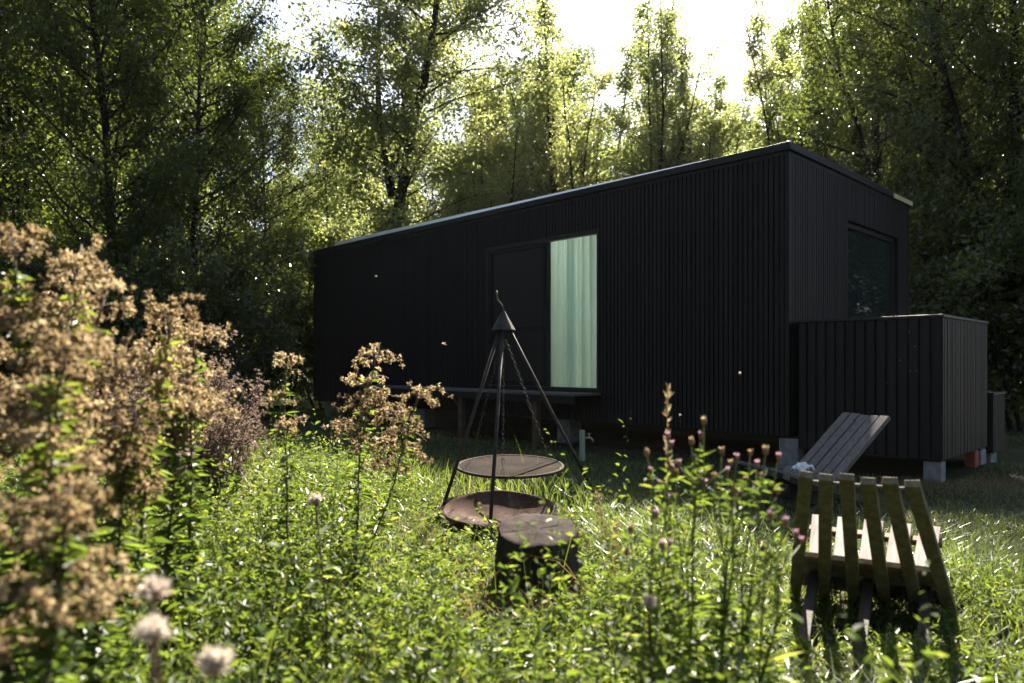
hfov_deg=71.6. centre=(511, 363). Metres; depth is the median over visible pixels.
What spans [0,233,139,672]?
hemp agrimony
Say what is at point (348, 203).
young tree
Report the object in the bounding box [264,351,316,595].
hemp agrimony
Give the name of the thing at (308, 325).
shrub
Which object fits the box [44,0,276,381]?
broadleaf tree
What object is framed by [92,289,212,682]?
hemp agrimony
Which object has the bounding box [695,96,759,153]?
woodland tree
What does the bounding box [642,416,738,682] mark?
knapweed
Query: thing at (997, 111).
alder tree
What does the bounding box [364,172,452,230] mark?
young tree
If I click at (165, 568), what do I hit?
hemp agrimony
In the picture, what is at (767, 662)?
knapweed
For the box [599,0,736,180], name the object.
poplar tree
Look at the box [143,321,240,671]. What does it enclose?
hemp agrimony
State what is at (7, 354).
hemp agrimony
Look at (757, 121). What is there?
poplar tree
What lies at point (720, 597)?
knapweed
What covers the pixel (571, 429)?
foundation block
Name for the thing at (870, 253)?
window
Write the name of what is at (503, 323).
tripod
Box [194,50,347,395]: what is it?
broadleaf tree
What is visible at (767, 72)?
poplar tree
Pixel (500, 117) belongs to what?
poplar tree
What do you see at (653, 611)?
knapweed
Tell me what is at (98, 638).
hemp agrimony
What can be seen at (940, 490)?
dry grass
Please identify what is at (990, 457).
foundation block
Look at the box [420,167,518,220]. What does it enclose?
young tree
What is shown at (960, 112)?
alder tree
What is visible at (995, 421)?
meter box
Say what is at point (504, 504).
fire bowl
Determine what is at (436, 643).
ground cover
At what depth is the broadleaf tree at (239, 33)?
15.54 m
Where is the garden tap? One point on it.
(582, 437)
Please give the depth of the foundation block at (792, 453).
7.56 m
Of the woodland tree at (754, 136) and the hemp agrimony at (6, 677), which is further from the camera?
the woodland tree at (754, 136)
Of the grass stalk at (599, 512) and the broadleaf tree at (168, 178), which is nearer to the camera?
the grass stalk at (599, 512)
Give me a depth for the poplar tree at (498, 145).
20.74 m
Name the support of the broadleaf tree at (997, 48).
on the ground at (610, 440)
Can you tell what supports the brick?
on the ground at (610, 440)
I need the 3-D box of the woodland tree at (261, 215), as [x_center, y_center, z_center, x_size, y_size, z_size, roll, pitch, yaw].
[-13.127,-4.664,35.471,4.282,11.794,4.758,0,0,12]
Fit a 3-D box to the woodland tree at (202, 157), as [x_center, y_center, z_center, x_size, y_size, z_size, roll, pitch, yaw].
[-14.587,-7.164,31.536,9.083,16.852,8.321,0,0,-26]
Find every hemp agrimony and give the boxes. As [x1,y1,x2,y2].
[0,221,117,682]
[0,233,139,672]
[0,267,136,682]
[0,319,126,682]
[0,338,22,669]
[0,348,156,682]
[0,474,151,682]
[14,280,103,548]
[27,252,157,665]
[76,392,176,682]
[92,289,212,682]
[116,308,226,672]
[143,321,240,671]
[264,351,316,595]
[322,342,406,603]
[344,380,452,596]
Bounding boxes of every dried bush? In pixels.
[75,323,269,532]
[150,371,279,527]
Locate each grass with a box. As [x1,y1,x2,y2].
[98,463,1023,682]
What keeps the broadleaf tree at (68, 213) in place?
on the ground at (610, 440)
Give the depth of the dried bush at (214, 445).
4.58 m
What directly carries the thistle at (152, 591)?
on the ground at (610, 440)
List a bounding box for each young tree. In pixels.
[259,120,375,397]
[269,127,436,295]
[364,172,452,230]
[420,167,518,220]
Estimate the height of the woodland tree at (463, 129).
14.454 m
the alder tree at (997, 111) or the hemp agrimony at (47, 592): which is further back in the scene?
the alder tree at (997, 111)
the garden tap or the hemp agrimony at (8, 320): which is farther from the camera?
the garden tap
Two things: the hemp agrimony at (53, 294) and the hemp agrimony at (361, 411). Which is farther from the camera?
the hemp agrimony at (361, 411)
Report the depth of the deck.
10.01 m
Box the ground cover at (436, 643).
[0,401,1023,682]
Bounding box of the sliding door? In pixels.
[486,229,599,391]
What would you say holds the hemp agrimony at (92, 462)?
on the ground at (610, 440)
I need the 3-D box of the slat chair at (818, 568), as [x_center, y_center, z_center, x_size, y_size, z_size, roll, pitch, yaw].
[1.526,0.788,3.052,0.708,0.760,1.068,0,0,30]
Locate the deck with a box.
[359,385,600,449]
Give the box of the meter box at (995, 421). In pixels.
[985,391,1005,452]
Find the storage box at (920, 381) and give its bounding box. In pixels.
[797,314,988,460]
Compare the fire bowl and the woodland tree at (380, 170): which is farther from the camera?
the woodland tree at (380, 170)
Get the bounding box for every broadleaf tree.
[0,0,89,267]
[0,0,145,382]
[0,0,170,394]
[0,0,249,350]
[0,10,125,361]
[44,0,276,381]
[51,0,315,360]
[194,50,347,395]
[956,0,1023,296]
[975,1,1023,301]
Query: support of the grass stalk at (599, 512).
on the ground at (610, 440)
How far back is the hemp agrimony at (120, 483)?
1.91 m
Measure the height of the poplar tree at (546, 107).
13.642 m
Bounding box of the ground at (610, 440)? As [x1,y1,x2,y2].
[0,364,1023,682]
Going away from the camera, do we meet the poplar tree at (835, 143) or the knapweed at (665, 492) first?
the knapweed at (665, 492)
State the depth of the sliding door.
10.39 m
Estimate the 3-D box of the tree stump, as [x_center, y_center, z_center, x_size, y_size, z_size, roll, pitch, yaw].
[0.130,0.961,3.384,0.493,0.418,0.475,0,0,0]
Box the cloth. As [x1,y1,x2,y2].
[791,462,814,471]
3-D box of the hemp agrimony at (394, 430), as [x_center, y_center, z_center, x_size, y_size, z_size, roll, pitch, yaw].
[-0.491,0.611,3.149,0.433,1.082,0.354,0,0,40]
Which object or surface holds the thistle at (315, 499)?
on the ground at (610, 440)
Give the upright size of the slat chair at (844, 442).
0.758 m
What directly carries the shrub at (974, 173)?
on the ground at (610, 440)
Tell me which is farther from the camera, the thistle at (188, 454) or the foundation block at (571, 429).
the foundation block at (571, 429)
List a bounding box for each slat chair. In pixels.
[735,412,890,512]
[789,470,958,679]
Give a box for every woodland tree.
[30,25,193,373]
[95,17,267,345]
[208,162,285,347]
[293,106,380,232]
[298,104,444,237]
[396,106,470,222]
[451,70,530,182]
[491,17,640,200]
[580,83,658,184]
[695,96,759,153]
[738,111,780,148]
[800,42,909,156]
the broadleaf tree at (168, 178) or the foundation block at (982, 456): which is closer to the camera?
the foundation block at (982, 456)
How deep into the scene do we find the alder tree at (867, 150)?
15.39 m
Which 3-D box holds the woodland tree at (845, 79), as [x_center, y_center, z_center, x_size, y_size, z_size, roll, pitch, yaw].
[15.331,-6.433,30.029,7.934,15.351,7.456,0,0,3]
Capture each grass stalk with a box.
[593,489,625,650]
[609,516,621,674]
[662,384,673,675]
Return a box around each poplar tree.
[454,66,567,211]
[474,0,626,201]
[482,75,578,204]
[525,33,643,193]
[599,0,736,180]
[613,12,764,176]
[657,31,734,168]
[666,29,796,154]
[734,0,841,163]
[759,23,909,169]
[773,45,938,181]
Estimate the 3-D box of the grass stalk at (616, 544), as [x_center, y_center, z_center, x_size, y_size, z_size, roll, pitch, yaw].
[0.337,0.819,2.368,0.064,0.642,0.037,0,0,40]
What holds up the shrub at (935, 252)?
on the ground at (610, 440)
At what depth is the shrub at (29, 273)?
12.46 m
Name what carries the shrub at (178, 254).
on the ground at (610, 440)
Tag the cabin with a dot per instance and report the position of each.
(715, 276)
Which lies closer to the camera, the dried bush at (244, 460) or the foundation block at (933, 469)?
the dried bush at (244, 460)
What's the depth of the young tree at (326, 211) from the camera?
21.35 m
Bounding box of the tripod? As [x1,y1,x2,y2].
[438,290,598,539]
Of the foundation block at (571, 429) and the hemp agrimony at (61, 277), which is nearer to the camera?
the hemp agrimony at (61, 277)
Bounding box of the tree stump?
[489,513,589,612]
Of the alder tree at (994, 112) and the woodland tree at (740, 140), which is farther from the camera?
the woodland tree at (740, 140)
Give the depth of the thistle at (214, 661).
1.04 m
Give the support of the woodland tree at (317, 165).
on the ground at (610, 440)
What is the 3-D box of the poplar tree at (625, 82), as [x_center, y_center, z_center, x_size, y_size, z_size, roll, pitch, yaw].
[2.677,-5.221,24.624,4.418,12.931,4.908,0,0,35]
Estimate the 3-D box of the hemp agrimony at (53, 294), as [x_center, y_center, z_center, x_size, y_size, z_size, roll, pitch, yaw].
[-1.666,0.424,2.569,0.299,1.453,0.355,0,0,0]
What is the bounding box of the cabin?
[312,141,912,436]
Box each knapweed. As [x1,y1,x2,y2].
[610,430,708,682]
[616,509,716,682]
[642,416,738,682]
[654,468,724,681]
[670,466,767,682]
[680,446,775,682]
[689,445,802,682]
[716,509,803,682]
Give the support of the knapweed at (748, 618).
on the ground at (610, 440)
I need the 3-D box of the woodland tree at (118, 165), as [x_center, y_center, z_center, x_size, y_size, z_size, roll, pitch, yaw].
[-17.063,-7.142,30.533,8.157,16.794,8.679,0,0,-9]
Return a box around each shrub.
[0,206,74,418]
[0,246,164,407]
[41,219,241,407]
[133,253,313,407]
[187,216,334,414]
[257,268,355,409]
[859,133,1023,407]
[898,179,1023,407]
[909,204,1023,430]
[909,219,1023,392]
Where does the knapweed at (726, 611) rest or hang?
on the ground at (610, 440)
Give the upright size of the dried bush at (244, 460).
1.137 m
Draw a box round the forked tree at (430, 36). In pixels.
[244,0,562,250]
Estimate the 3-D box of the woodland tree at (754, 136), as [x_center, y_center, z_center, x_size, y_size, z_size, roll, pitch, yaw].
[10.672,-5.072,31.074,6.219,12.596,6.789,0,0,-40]
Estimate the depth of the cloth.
5.53 m
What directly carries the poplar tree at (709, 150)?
on the ground at (610, 440)
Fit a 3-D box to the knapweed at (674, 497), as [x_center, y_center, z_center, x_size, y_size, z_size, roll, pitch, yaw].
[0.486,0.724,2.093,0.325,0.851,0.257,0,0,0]
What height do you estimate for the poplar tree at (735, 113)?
13.233 m
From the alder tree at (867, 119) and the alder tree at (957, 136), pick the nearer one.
the alder tree at (957, 136)
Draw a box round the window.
[848,223,893,317]
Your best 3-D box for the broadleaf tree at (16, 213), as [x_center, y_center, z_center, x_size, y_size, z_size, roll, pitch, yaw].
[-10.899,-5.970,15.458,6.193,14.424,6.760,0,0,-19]
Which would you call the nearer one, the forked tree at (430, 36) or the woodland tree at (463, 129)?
the forked tree at (430, 36)
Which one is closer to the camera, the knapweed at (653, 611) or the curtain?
the knapweed at (653, 611)
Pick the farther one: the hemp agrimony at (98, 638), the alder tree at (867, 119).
the alder tree at (867, 119)
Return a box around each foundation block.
[325,401,341,416]
[416,408,434,427]
[557,419,580,442]
[779,435,804,468]
[923,459,945,482]
[978,447,985,464]
[986,453,996,462]
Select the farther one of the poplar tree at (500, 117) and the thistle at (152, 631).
the poplar tree at (500, 117)
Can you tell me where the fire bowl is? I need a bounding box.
[439,490,553,534]
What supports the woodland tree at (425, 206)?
on the ground at (610, 440)
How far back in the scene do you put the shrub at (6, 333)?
12.18 m
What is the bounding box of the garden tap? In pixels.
[579,430,593,460]
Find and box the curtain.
[550,235,596,387]
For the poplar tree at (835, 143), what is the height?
11.339 m
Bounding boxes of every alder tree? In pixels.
[748,0,1023,300]
[782,0,1023,421]
[785,0,1023,242]
[808,1,1000,245]
[838,0,1023,242]
[939,2,1023,399]
[961,1,1023,223]
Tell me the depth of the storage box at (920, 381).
6.98 m
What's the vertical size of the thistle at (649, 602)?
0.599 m
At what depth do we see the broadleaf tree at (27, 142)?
14.69 m
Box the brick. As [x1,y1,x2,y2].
[965,450,978,467]
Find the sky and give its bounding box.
[89,0,1017,363]
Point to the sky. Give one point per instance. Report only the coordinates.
(708, 20)
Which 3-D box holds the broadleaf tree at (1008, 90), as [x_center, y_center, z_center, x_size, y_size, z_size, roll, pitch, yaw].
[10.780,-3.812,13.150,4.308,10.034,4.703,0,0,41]
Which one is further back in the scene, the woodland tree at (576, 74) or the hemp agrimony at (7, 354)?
the woodland tree at (576, 74)
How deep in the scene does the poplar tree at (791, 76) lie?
25.11 m
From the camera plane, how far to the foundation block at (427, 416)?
12.57 m
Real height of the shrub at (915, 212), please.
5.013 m
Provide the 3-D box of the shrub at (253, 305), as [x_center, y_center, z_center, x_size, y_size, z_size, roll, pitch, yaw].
[-6.012,-0.498,14.277,4.017,3.376,3.382,0,0,-9]
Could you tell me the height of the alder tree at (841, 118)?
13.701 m
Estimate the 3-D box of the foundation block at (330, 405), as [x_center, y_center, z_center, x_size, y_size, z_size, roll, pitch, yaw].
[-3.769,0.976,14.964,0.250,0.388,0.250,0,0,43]
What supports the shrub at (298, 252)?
on the ground at (610, 440)
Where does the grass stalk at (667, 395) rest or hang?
on the ground at (610, 440)
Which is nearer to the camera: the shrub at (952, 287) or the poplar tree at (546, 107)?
the shrub at (952, 287)
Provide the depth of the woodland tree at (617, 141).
33.17 m
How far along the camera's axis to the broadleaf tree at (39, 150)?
20.48 m
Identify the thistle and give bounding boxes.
[128,611,175,682]
[130,570,175,682]
[165,448,205,599]
[192,641,235,682]
[300,492,341,675]
[620,593,667,682]

